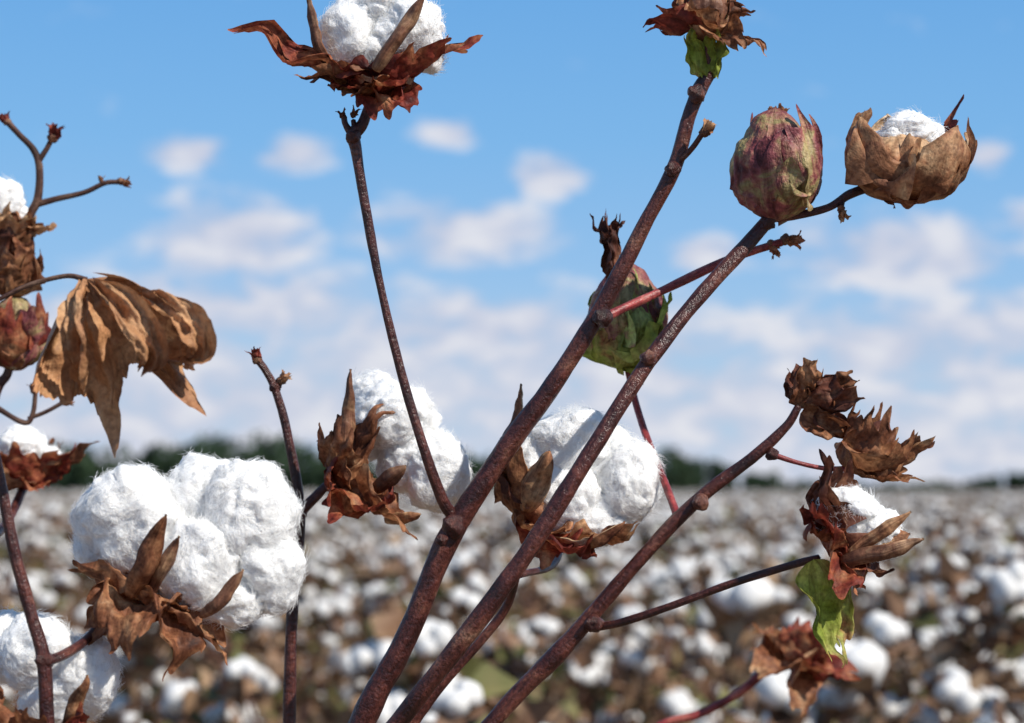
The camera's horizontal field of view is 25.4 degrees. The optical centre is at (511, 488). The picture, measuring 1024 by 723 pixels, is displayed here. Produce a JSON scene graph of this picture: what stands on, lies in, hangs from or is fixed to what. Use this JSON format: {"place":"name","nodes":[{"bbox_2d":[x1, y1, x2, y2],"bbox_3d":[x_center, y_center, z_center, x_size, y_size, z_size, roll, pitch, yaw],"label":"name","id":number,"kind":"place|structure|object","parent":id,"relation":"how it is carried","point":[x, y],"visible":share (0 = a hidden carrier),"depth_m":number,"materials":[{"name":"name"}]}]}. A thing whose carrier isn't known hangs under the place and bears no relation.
{"place":"outdoors","nodes":[
{"label":"outdoors","id":0,"kind":"place"},
{"bbox_2d":[0,0,1023,488],"label":"sky","id":1,"kind":"structure","parent":0,"point":[241,204],"materials":[{"name":"blue"}]},
{"bbox_2d":[0,489,1023,722],"bbox_3d":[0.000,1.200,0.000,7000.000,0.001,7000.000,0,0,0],"label":"ground","id":2,"kind":"structure","parent":0,"point":[563,713],"depth_m":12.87,"materials":[{"name":"white plant"}]},
{"bbox_2d":[0,273,94,722],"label":"cotton plant","id":3,"kind":"object","parent":2,"relation":"on","point":[45,660],"visible":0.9,"depth_m":1.00,"materials":[{"name":"brown plant"}]},
{"bbox_2d":[0,424,99,535],"bbox_3d":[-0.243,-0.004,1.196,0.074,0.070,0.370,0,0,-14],"label":"open cotton boll","id":4,"kind":"object","parent":3,"relation":"attached to","point":[31,459],"visible":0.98,"depth_m":1.34,"materials":[{"name":"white plant"}]},
{"bbox_2d":[0,603,125,722],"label":"open cotton boll","id":5,"kind":"object","parent":3,"relation":"attached to","point":[86,680],"visible":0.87,"depth_m":1.02,"materials":[{"name":"white plant"}]},
{"bbox_2d":[32,272,216,457],"bbox_3d":[-0.165,-0.053,0.979,0.079,0.080,0.045,0,0,0],"label":"dried leaf","id":6,"kind":"object","parent":3,"relation":"attached to","point":[106,332],"visible":1,"depth_m":0.98,"materials":[{"name":"brown plant"}]},
{"bbox_2d":[67,449,309,681],"bbox_3d":[-0.149,0.035,1.043,0.108,0.103,0.076,0,0,0],"label":"open cotton boll","id":7,"kind":"object","parent":3,"relation":"attached to","point":[191,552],"visible":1,"depth_m":1.03,"materials":[{"name":"white plant"}]},
{"bbox_2d":[0,111,131,425],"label":"cotton plant","id":8,"kind":"object","parent":2,"relation":"on","point":[54,135],"visible":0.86,"depth_m":1.30,"materials":[{"name":"brown plant"}]},
{"bbox_2d":[0,292,51,370],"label":"closed cotton boll","id":9,"kind":"object","parent":8,"relation":"attached to","point":[25,329],"visible":0.99,"depth_m":1.29,"materials":[{"name":"red plant"}]},
{"bbox_2d":[0,173,56,296],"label":"open cotton boll","id":10,"kind":"object","parent":8,"relation":"attached to","point":[20,230],"visible":0.91,"depth_m":1.29,"materials":[{"name":"brown plant"}]},
{"bbox_2d":[245,346,326,722],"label":"cotton plant","id":11,"kind":"object","parent":2,"relation":"on","point":[290,653],"visible":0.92,"depth_m":1.19,"materials":[{"name":"brown plant"}]},
{"bbox_2d":[317,367,475,539],"bbox_3d":[-0.061,-0.018,1.172,0.080,0.089,0.073,0,0,0],"label":"open cotton boll","id":12,"kind":"object","parent":11,"relation":"attached to","point":[372,422],"visible":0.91,"depth_m":1.17,"materials":[{"name":"white plant"}]},
{"bbox_2d":[8,430,1023,493],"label":"distant tree line","id":13,"kind":"object","parent":2,"relation":"on","point":[682,472],"visible":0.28,"depth_m":447.70,"materials":[{"name":"green plant"}]},
{"bbox_2d":[335,73,864,722],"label":"cotton plant","id":14,"kind":"object","parent":2,"relation":"on","point":[451,661],"visible":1,"depth_m":1.11,"materials":[{"name":"brown plant"}]},
{"bbox_2d":[228,0,482,120],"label":"open cotton boll","id":15,"kind":"object","parent":14,"relation":"attached to","point":[383,54],"visible":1,"depth_m":1.09,"materials":[{"name":"plant"}]},
{"bbox_2d":[494,384,668,577],"bbox_3d":[0.027,-0.005,1.157,0.106,0.097,0.076,0,0,-34],"label":"open cotton boll","id":16,"kind":"object","parent":14,"relation":"attached to","point":[617,492],"visible":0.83,"depth_m":1.15,"materials":[{"name":"white plant"}]},
{"bbox_2d":[582,212,672,375],"bbox_3d":[0.058,-0.100,1.196,0.050,0.092,0.051,0,0,0],"label":"green cotton boll","id":17,"kind":"object","parent":14,"relation":"on","point":[621,343],"visible":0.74,"depth_m":1.18,"materials":[{"name":"green plant"}]},
{"bbox_2d":[643,0,766,78],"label":"dried bract cluster","id":18,"kind":"object","parent":14,"relation":"on","point":[712,29],"visible":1,"depth_m":1.11,"materials":[{"name":"brown plant"}]},
{"bbox_2d":[729,103,822,225],"bbox_3d":[0.131,-0.161,1.127,0.046,0.061,0.050,0,0,0],"label":"closed cotton boll","id":19,"kind":"object","parent":14,"relation":"on","point":[776,168],"visible":1,"depth_m":1.11,"materials":[{"name":"plant"}]},
{"bbox_2d":[783,357,864,439],"bbox_3d":[0.156,-0.044,1.137,0.041,0.041,0.021,0,0,7],"label":"dried bract cluster","id":20,"kind":"object","parent":14,"relation":"attached to","point":[817,396],"visible":1,"depth_m":1.14,"materials":[{"name":"brown plant"}]},
{"bbox_2d":[795,449,923,667],"bbox_3d":[0.164,0.034,1.091,0.056,0.105,0.042,0,0,-10],"label":"open cotton boll","id":21,"kind":"object","parent":14,"relation":"attached to","point":[856,530],"visible":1,"depth_m":1.09,"materials":[{"name":"brown plant"}]},
{"bbox_2d":[834,402,934,482],"bbox_3d":[0.186,-0.024,1.135,0.051,0.042,0.043,0,0,0],"label":"dried bract cluster","id":22,"kind":"object","parent":14,"relation":"attached to","point":[870,446],"visible":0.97,"depth_m":1.13,"materials":[{"name":"brown plant"}]},
{"bbox_2d":[844,94,977,208],"bbox_3d":[0.196,-0.168,1.125,0.066,0.060,0.056,0,0,0],"label":"half open cotton boll","id":23,"kind":"object","parent":14,"relation":"attached to","point":[907,159],"visible":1,"depth_m":1.11,"materials":[{"name":"brown plant"}]},
{"bbox_2d":[657,673,762,722],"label":"cotton plant","id":24,"kind":"object","parent":2,"relation":"on","point":[747,685],"visible":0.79,"depth_m":1.50,"materials":[{"name":"brown plant"}]},
{"bbox_2d":[748,617,860,717],"bbox_3d":[0.191,0.117,1.495,0.077,0.063,0.071,0,0,0],"label":"dried bract cluster","id":25,"kind":"object","parent":24,"relation":"attached to","point":[796,648],"visible":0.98,"depth_m":1.48,"materials":[{"name":"brown plant"}]}
]}

